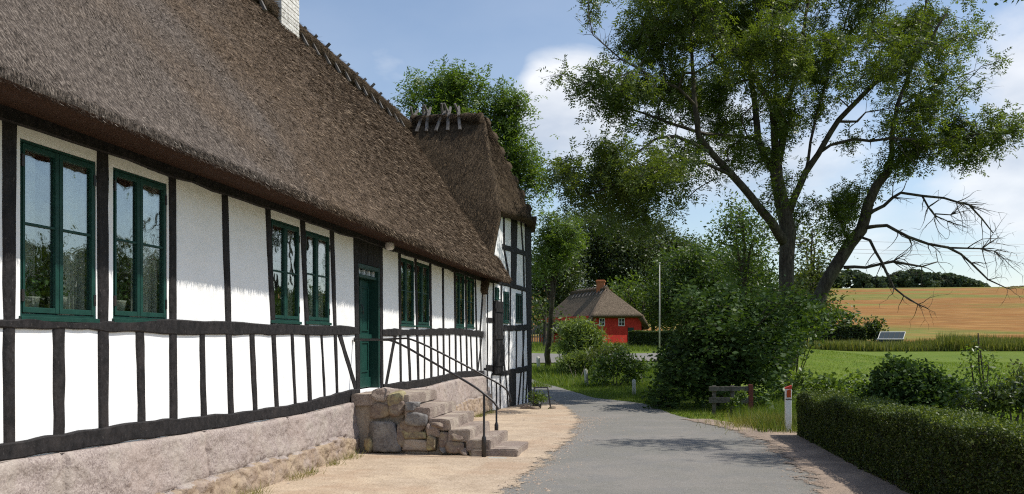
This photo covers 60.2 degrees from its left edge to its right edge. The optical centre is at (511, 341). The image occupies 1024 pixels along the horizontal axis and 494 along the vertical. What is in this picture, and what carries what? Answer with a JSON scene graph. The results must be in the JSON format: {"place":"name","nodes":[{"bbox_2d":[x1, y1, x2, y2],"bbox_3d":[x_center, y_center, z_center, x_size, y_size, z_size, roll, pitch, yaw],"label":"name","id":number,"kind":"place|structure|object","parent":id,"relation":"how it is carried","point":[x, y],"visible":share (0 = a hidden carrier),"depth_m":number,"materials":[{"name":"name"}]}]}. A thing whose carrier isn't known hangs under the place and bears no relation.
{"place":"outdoors","nodes":[
{"label":"outdoors","id":0,"kind":"place"},
{"bbox_2d":[247,400,581,493],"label":"house shoulder","id":1,"kind":"object","parent":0,"point":[439,473],"visible":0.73,"depth_m":11.62},
{"bbox_2d":[229,410,494,493],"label":"dry weeds","id":2,"kind":"object","parent":1,"relation":"on","point":[352,455],"visible":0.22,"depth_m":11.21,"materials":[{"name":"yellow plant"}]},
{"bbox_2d":[381,337,511,429],"bbox_3d":[-1.102,0.812,14.861,2.196,1.776,0.071,0,0,0],"label":"handrail","id":3,"kind":"object","parent":1,"relation":"on","point":[496,383],"visible":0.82,"depth_m":14.84,"materials":[{"name":"black metal"}]},
{"bbox_2d":[525,389,550,408],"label":"potted plant","id":4,"kind":"object","parent":1,"relation":"on","point":[539,397],"visible":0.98,"depth_m":24.67,"materials":[{"name":"green plant"}]},
{"bbox_2d":[533,387,550,406],"bbox_3d":[0.835,1.588,24.740,0.539,0.627,0.376,0,0,0],"label":"metal stand","id":5,"kind":"object","parent":1,"relation":"on","point":[548,394],"visible":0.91,"depth_m":24.57,"materials":[{"name":"black metal"}]},
{"bbox_2d":[287,410,824,493],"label":"gravel","id":6,"kind":"structure","parent":0,"point":[538,483],"depth_m":12.45,"materials":[{"name":"beige gravel"}]},
{"bbox_2d":[532,353,661,362],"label":"lane","id":7,"kind":"structure","parent":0,"point":[552,356],"depth_m":53.84,"materials":[{"name":"grey asphalt"}]},
{"bbox_2d":[299,0,1023,288],"label":"sky","id":8,"kind":"structure","parent":0,"point":[379,39],"materials":[{"name":"blue"}]},
{"bbox_2d":[494,379,830,493],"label":"road","id":9,"kind":"structure","parent":0,"point":[650,450],"depth_m":12.57,"materials":[{"name":"grey asphalt"}]},
{"bbox_2d":[525,342,1023,462],"bbox_3d":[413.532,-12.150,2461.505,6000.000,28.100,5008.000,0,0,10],"label":"ground","id":10,"kind":"structure","parent":0,"point":[950,356],"depth_m":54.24,"materials":[{"name":"green plant"}]},
{"bbox_2d":[0,0,536,493],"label":"farmhouse","id":11,"kind":"object","parent":10,"relation":"on","point":[230,132],"visible":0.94,"depth_m":9.59,"materials":[{"name":"white paint"}]},
{"bbox_2d":[25,151,34,296],"bbox_3d":[-3.784,-0.843,6.884,0.050,1.418,0.141,0,0,10],"label":"curtain","id":12,"kind":"object","parent":11,"relation":"hanging from","point":[29,204],"visible":0.41,"depth_m":6.91,"materials":[{"name":"fabric"}]},
{"bbox_2d":[25,260,49,306],"bbox_3d":[-3.692,-0.432,6.788,0.222,0.396,0.340,0,0,10],"label":"potted plant","id":13,"kind":"object","parent":11,"relation":"on","point":[31,300],"visible":0.77,"depth_m":6.77,"materials":[{"name":"green plant"}]},
{"bbox_2d":[42,270,72,308],"bbox_3d":[-3.657,-0.404,7.042,0.198,0.340,0.358,0,0,10],"label":"potted plant","id":14,"kind":"object","parent":11,"relation":"on","point":[64,293],"visible":0.29,"depth_m":7.06,"materials":[{"name":"green plant"}]},
{"bbox_2d":[19,138,99,322],"bbox_3d":[-3.581,-0.828,6.945,0.116,1.348,0.917,0,0,10],"label":"window","id":15,"kind":"structure","parent":11,"relation":"in","point":[57,157],"depth_m":6.91,"materials":[{"name":"green paint"}]},
{"bbox_2d":[58,162,77,314],"bbox_3d":[-3.660,-0.843,7.256,0.050,1.418,0.241,0,0,10],"label":"curtain","id":16,"kind":"object","parent":11,"relation":"hanging from","point":[70,217],"visible":0.51,"depth_m":7.30,"materials":[{"name":"fabric"}]},
{"bbox_2d":[117,271,132,310],"bbox_3d":[-3.533,-0.441,7.836,0.214,0.393,0.408,0,0,10],"label":"potted plant","id":17,"kind":"object","parent":11,"relation":"on","point":[121,303],"visible":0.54,"depth_m":7.85,"materials":[{"name":"green plant"}]},
{"bbox_2d":[112,167,166,322],"bbox_3d":[-3.399,-0.836,8.027,0.116,1.343,0.875,0,0,10],"label":"window","id":18,"kind":"structure","parent":11,"relation":"in","point":[138,182],"depth_m":7.99,"materials":[{"name":"green paint"}]},
{"bbox_2d":[130,182,151,317],"bbox_3d":[-3.489,-0.851,8.278,0.050,1.413,0.340,0,0,10],"label":"curtain","id":19,"kind":"object","parent":11,"relation":"hanging from","point":[147,228],"visible":0.3,"depth_m":8.35,"materials":[{"name":"fabric"}]},
{"bbox_2d":[273,226,274,297],"bbox_3d":[-3.042,-0.875,10.937,0.073,1.344,0.392,0,0,10],"label":"curtain","id":20,"kind":"object","parent":11,"relation":"hanging from","point":[274,257],"visible":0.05,"depth_m":11.11,"materials":[{"name":"white fabric"}]},
{"bbox_2d":[270,219,301,324],"bbox_3d":[-2.879,-0.860,11.122,0.116,1.273,0.900,0,0,10],"label":"window","id":21,"kind":"structure","parent":11,"relation":"in","point":[283,318],"depth_m":11.13,"materials":[{"name":"green paint"}]},
{"bbox_2d":[308,237,311,316],"bbox_3d":[-2.826,-0.874,12.465,0.050,1.324,0.270,0,0,10],"label":"curtain","id":22,"kind":"object","parent":11,"relation":"hanging from","point":[310,276],"visible":0.3,"depth_m":12.39,"materials":[{"name":"fabric"}]},
{"bbox_2d":[306,230,331,324],"bbox_3d":[-2.705,-0.859,12.161,0.116,1.254,0.919,0,0,10],"label":"window","id":23,"kind":"structure","parent":11,"relation":"in","point":[315,237],"depth_m":12.14,"materials":[{"name":"green paint"}]},
{"bbox_2d":[359,279,371,387],"bbox_3d":[-2.448,-0.132,14.279,0.121,1.765,0.967,0,0,10],"label":"door","id":24,"kind":"structure","parent":11,"relation":"in","point":[365,381],"depth_m":14.52,"materials":[{"name":"green paint"}]},
{"bbox_2d":[359,269,373,276],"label":"transom window","id":25,"kind":"structure","parent":11,"relation":"in","point":[368,273],"depth_m":14.50,"materials":[{"name":"glass"}]},
{"bbox_2d":[385,242,393,249],"bbox_3d":[-2.097,-1.646,14.825,0.234,0.221,0.147,0,0,10],"label":"wall lamp","id":26,"kind":"object","parent":11,"relation":"attached to","point":[389,245],"visible":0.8,"depth_m":14.76,"materials":[{"name":"white glass"}]},
{"bbox_2d":[400,257,415,326],"bbox_3d":[-1.984,-0.907,16.448,0.116,1.262,0.983,0,0,10],"label":"window","id":27,"kind":"structure","parent":11,"relation":"in","point":[410,323],"depth_m":16.63,"materials":[{"name":"green paint"}]},
{"bbox_2d":[416,262,430,327],"bbox_3d":[-1.802,-0.917,17.535,0.116,1.270,1.034,0,0,10],"label":"window","id":28,"kind":"structure","parent":11,"relation":"in","point":[427,273],"depth_m":17.60,"materials":[{"name":"green paint"}]},
{"bbox_2d":[456,273,464,328],"bbox_3d":[-1.258,-0.960,20.770,0.116,1.300,0.994,0,0,10],"label":"window","id":29,"kind":"structure","parent":11,"relation":"in","point":[460,278],"depth_m":21.11,"materials":[{"name":"green paint"}]},
{"bbox_2d":[466,276,474,328],"bbox_3d":[-1.067,-0.959,21.906,0.116,1.269,0.978,0,0,10],"label":"window","id":30,"kind":"structure","parent":11,"relation":"in","point":[471,284],"depth_m":21.92,"materials":[{"name":"green paint"}]},
{"bbox_2d":[495,287,499,300],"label":"window","id":31,"kind":"structure","parent":11,"relation":"in","point":[496,288],"depth_m":24.19,"materials":[{"name":"green paint"}]},
{"bbox_2d":[493,301,503,373],"bbox_3d":[-0.363,-0.118,24.219,0.080,1.984,0.670,0,0,17],"label":"board door","id":32,"kind":"structure","parent":11,"relation":"in","point":[498,310],"depth_m":24.07,"materials":[{"name":"black wood"}]},
{"bbox_2d":[503,291,509,323],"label":"window","id":33,"kind":"structure","parent":11,"relation":"in","point":[505,321],"depth_m":25.00,"materials":[{"name":"green paint"}]},
{"bbox_2d":[516,293,522,322],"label":"window","id":34,"kind":"structure","parent":11,"relation":"in","point":[517,294],"depth_m":26.19,"materials":[{"name":"green paint"}]},
{"bbox_2d":[351,388,528,457],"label":"stone steps","id":35,"kind":"structure","parent":10,"relation":"on","point":[421,421],"depth_m":13.15,"materials":[{"name":"grey stone"}]},
{"bbox_2d":[353,337,498,456],"bbox_3d":[-1.305,0.817,13.125,2.384,1.766,0.073,0,0,20],"label":"handrail","id":36,"kind":"object","parent":35,"relation":"on","point":[467,382],"visible":0.96,"depth_m":12.89,"materials":[{"name":"black metal"}]},
{"bbox_2d":[390,54,559,215],"bbox_3d":[-2.206,-5.291,36.937,8.013,15.172,11.015,0,0,10],"label":"tree","id":37,"kind":"object","parent":10,"relation":"on","point":[450,88],"visible":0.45,"depth_m":39.47,"materials":[{"name":"green plant"}]},
{"bbox_2d":[520,404,530,408],"bbox_3d":[0.393,1.834,24.648,0.323,0.176,0.227,0,0,10],"label":"stone","id":38,"kind":"object","parent":10,"relation":"on","point":[526,406],"visible":0.71,"depth_m":24.55,"materials":[{"name":"brown stone"}]},
{"bbox_2d":[536,356,539,366],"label":"verge post","id":39,"kind":"object","parent":10,"relation":"on","point":[538,360],"visible":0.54,"depth_m":48.30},
{"bbox_2d":[532,322,553,344],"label":"picket fence","id":40,"kind":"object","parent":10,"relation":"on","point":[539,334],"visible":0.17,"depth_m":69.97,"materials":[{"name":"wood"}]},
{"bbox_2d":[532,289,569,346],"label":"tree","id":41,"kind":"object","parent":10,"relation":"on","point":[544,323],"visible":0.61,"depth_m":64.13,"materials":[{"name":"green plant"}]},
{"bbox_2d":[531,206,589,367],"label":"tree","id":42,"kind":"object","parent":10,"relation":"on","point":[556,252],"visible":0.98,"depth_m":45.82,"materials":[{"name":"green plant"}]},
{"bbox_2d":[532,207,605,326],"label":"tree","id":43,"kind":"object","parent":10,"relation":"on","point":[565,289],"visible":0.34,"depth_m":78.13,"materials":[{"name":"green plant"}]},
{"bbox_2d":[551,345,595,376],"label":"shrub","id":44,"kind":"object","parent":10,"relation":"on","point":[575,363],"visible":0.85,"depth_m":44.23,"materials":[{"name":"green plant"}]},
{"bbox_2d":[549,314,612,357],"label":"shrub","id":45,"kind":"object","parent":10,"relation":"on","point":[579,332],"visible":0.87,"depth_m":45.54,"materials":[{"name":"green plant"}]},
{"bbox_2d":[584,369,587,384],"bbox_3d":[3.107,1.569,36.824,0.200,0.870,0.177,0,0,10],"label":"verge post","id":46,"kind":"object","parent":10,"relation":"on","point":[585,374],"visible":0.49,"depth_m":36.76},
{"bbox_2d":[533,280,648,343],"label":"cottage","id":47,"kind":"structure","parent":10,"relation":"on","point":[617,317],"depth_m":69.61,"materials":[{"name":"brick"}]},
{"bbox_2d":[599,318,604,325],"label":"window","id":48,"kind":"structure","parent":47,"relation":"in","point":[601,320],"depth_m":68.38,"materials":[{"name":"white paint"}]},
{"bbox_2d":[618,318,624,325],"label":"window","id":49,"kind":"structure","parent":47,"relation":"in","point":[621,321],"depth_m":69.27,"materials":[{"name":"white paint"}]},
{"bbox_2d":[532,340,660,387],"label":"rough grass","id":50,"kind":"structure","parent":10,"relation":"on","point":[557,379],"depth_m":43.34,"materials":[{"name":"green plant"}]},
{"bbox_2d":[578,338,632,365],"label":"shrub","id":51,"kind":"object","parent":10,"relation":"on","point":[602,350],"visible":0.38,"depth_m":43.85,"materials":[{"name":"green plant"}]},
{"bbox_2d":[571,195,654,298],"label":"tree","id":52,"kind":"object","parent":10,"relation":"on","point":[593,275],"visible":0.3,"depth_m":82.07,"materials":[{"name":"green plant"}]},
{"bbox_2d":[583,343,653,386],"bbox_3d":[4.431,1.117,36.229,2.975,2.135,2.307,0,0,10],"label":"shrub","id":53,"kind":"object","parent":10,"relation":"on","point":[630,368],"visible":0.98,"depth_m":36.24,"materials":[{"name":"green plant"}]},
{"bbox_2d":[632,379,635,394],"bbox_3d":[4.325,1.663,31.250,0.143,0.676,0.150,0,0,10],"label":"verge post","id":54,"kind":"object","parent":10,"relation":"on","point":[634,385],"visible":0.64,"depth_m":31.20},
{"bbox_2d":[607,270,677,329],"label":"tree","id":55,"kind":"object","parent":10,"relation":"on","point":[631,301],"visible":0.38,"depth_m":75.61,"materials":[{"name":"green plant"}]},
{"bbox_2d":[584,203,716,330],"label":"tree","id":56,"kind":"object","parent":10,"relation":"on","point":[669,239],"visible":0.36,"depth_m":81.98,"materials":[{"name":"green plant"}]},
{"bbox_2d":[628,329,674,347],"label":"hedge","id":57,"kind":"object","parent":10,"relation":"on","point":[650,338],"visible":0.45,"depth_m":61.57,"materials":[{"name":"green plant"}]},
{"bbox_2d":[645,371,661,398],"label":"shrub","id":58,"kind":"object","parent":10,"relation":"on","point":[656,389],"visible":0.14,"depth_m":29.58,"materials":[{"name":"green plant"}]},
{"bbox_2d":[659,262,660,350],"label":"flagpole","id":59,"kind":"object","parent":10,"relation":"on","point":[659,305],"visible":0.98,"depth_m":56.96,"materials":[{"name":"white metal"}]},
{"bbox_2d":[532,363,798,432],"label":"verge grass","id":60,"kind":"structure","parent":10,"relation":"on","point":[639,394],"depth_m":25.45,"materials":[{"name":"green plant"}]},
{"bbox_2d":[635,232,757,329],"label":"tree","id":61,"kind":"object","parent":10,"relation":"on","point":[688,265],"visible":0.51,"depth_m":72.22,"materials":[{"name":"green plant"}]},
{"bbox_2d":[641,277,816,409],"bbox_3d":[6.767,0.201,25.432,6.344,4.068,4.579,0,0,-20],"label":"bush","id":62,"kind":"object","parent":10,"relation":"on","point":[732,337],"visible":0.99,"depth_m":24.46,"materials":[{"name":"green plant"}]},
{"bbox_2d":[709,385,752,413],"bbox_3d":[5.666,1.509,22.895,1.137,0.790,0.138,0,0,1],"label":"plank rail","id":63,"kind":"object","parent":10,"relation":"on","point":[713,399],"visible":0.79,"depth_m":22.84,"materials":[{"name":"grey wood"}]},
{"bbox_2d":[688,187,778,299],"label":"tree","id":64,"kind":"object","parent":10,"relation":"on","point":[742,261],"visible":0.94,"depth_m":47.47,"materials":[{"name":"green plant"}]},
{"bbox_2d":[725,390,748,411],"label":"weed","id":65,"kind":"object","parent":10,"relation":"on","point":[738,396],"visible":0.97,"depth_m":22.36,"materials":[{"name":"green plant"}]},
{"bbox_2d":[696,406,798,433],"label":"dry grass","id":66,"kind":"structure","parent":10,"relation":"on","point":[745,423],"depth_m":17.87,"materials":[{"name":"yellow plant"}]},
{"bbox_2d":[531,0,1023,384],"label":"ash tree","id":67,"kind":"object","parent":10,"relation":"on","point":[742,38],"visible":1,"depth_m":28.86,"materials":[{"name":"green plant"}]},
{"bbox_2d":[704,251,850,341],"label":"tree","id":68,"kind":"object","parent":10,"relation":"on","point":[794,292],"visible":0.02,"depth_m":58.21,"materials":[{"name":"green plant"}]},
{"bbox_2d":[784,385,791,430],"bbox_3d":[5.179,1.316,16.555,0.122,0.998,0.073,0,0,0],"label":"marker post","id":69,"kind":"object","parent":10,"relation":"on","point":[788,403],"visible":0.85,"depth_m":16.53,"materials":[{"name":"white paint"}]},
{"bbox_2d":[755,274,842,398],"bbox_3d":[9.505,-0.118,29.544,2.871,4.175,7.368,0,0,23],"label":"bush","id":70,"kind":"object","parent":10,"relation":"on","point":[820,312],"visible":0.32,"depth_m":27.92,"materials":[{"name":"green plant"}]},
{"bbox_2d":[688,419,912,493],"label":"hedge shoulder","id":71,"kind":"object","parent":10,"relation":"on","point":[840,475],"visible":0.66,"depth_m":11.78},
{"bbox_2d":[772,195,858,369],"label":"tree","id":72,"kind":"object","parent":10,"relation":"on","point":[810,271],"visible":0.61,"depth_m":46.16,"materials":[{"name":"green plant"}]},
{"bbox_2d":[778,364,870,403],"bbox_3d":[6.375,1.104,17.493,2.036,1.360,1.342,0,0,-23],"label":"bush","id":73,"kind":"object","parent":10,"relation":"on","point":[825,384],"visible":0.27,"depth_m":17.41,"materials":[{"name":"green plant"}]},
{"bbox_2d":[810,324,866,341],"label":"hedge","id":74,"kind":"object","parent":10,"relation":"on","point":[847,332],"visible":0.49,"depth_m":111.03,"materials":[{"name":"green plant"}]},
{"bbox_2d":[823,302,864,325],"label":"tree","id":75,"kind":"object","parent":10,"relation":"on","point":[849,317],"visible":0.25,"depth_m":117.14,"materials":[{"name":"green plant"}]},
{"bbox_2d":[859,315,889,341],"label":"tree","id":76,"kind":"object","parent":10,"relation":"on","point":[874,327],"visible":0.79,"depth_m":117.42,"materials":[{"name":"green plant"}]},
{"bbox_2d":[877,332,905,342],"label":"solar panel","id":77,"kind":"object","parent":10,"relation":"on","point":[887,336],"visible":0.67,"depth_m":108.12,"materials":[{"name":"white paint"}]},
{"bbox_2d":[795,268,990,287],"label":"woodland","id":78,"kind":"object","parent":10,"relation":"on","point":[902,279],"visible":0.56,"depth_m":457.39,"materials":[{"name":"green plant"}]},
{"bbox_2d":[794,388,1023,493],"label":"hedge","id":79,"kind":"object","parent":10,"relation":"on","point":[920,449],"visible":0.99,"depth_m":9.47,"materials":[{"name":"green plant"}]},
{"bbox_2d":[847,351,976,410],"bbox_3d":[6.456,0.951,14.215,2.004,1.621,1.207,0,0,10],"label":"laurel bush","id":80,"kind":"object","parent":10,"relation":"on","point":[904,381],"visible":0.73,"depth_m":14.02,"materials":[{"name":"green plant"}]},
{"bbox_2d":[942,369,1023,420],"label":"shrub","id":81,"kind":"object","parent":10,"relation":"on","point":[995,399],"visible":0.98,"depth_m":12.45,"materials":[{"name":"green plant"}]},
{"bbox_2d":[956,333,1009,413],"bbox_3d":[8.551,0.801,15.977,1.036,1.910,0.735,0,0,2],"label":"sapling","id":82,"kind":"object","parent":10,"relation":"on","point":[983,366],"visible":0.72,"depth_m":15.97,"materials":[{"name":"green plant"}]},
{"bbox_2d":[994,0,1023,5],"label":"tree","id":83,"kind":"object","parent":10,"relation":"on","point":[996,4],"visible":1,"depth_m":14.16,"materials":[{"name":"green plant"}]},
{"bbox_2d":[994,357,1023,420],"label":"bush","id":84,"kind":"object","parent":10,"relation":"on","point":[1021,367],"visible":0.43,"depth_m":16.99,"materials":[{"name":"green plant"}]},
{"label":"utility pole","id":85,"kind":"object","parent":10,"relation":"on","visible":0},
{"bbox_2d":[667,233,970,243],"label":"power cable","id":86,"kind":"object","parent":85,"relation":"attached to","point":[864,241],"visible":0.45,"depth_m":92.55,"materials":[{"name":"black metal"}]},
{"bbox_2d":[701,243,968,251],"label":"power cable","id":87,"kind":"object","parent":85,"relation":"attached to","point":[867,249],"visible":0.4,"depth_m":93.43,"materials":[{"name":"black metal"}]},
{"bbox_2d":[710,247,997,255],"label":"power cable","id":88,"kind":"object","parent":85,"relation":"attached to","point":[919,254],"visible":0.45,"depth_m":94.47,"materials":[{"name":"black metal"}]},
{"bbox_2d":[532,287,1023,341],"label":"field","id":89,"kind":"structure","parent":0,"point":[960,311],"depth_m":235.45,"materials":[{"name":"beige plant"}]},
{"bbox_2d":[804,330,1023,351],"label":"tall grass","id":90,"kind":"structure","parent":0,"point":[954,342],"depth_m":92.38,"materials":[{"name":"green plant"}]}
]}

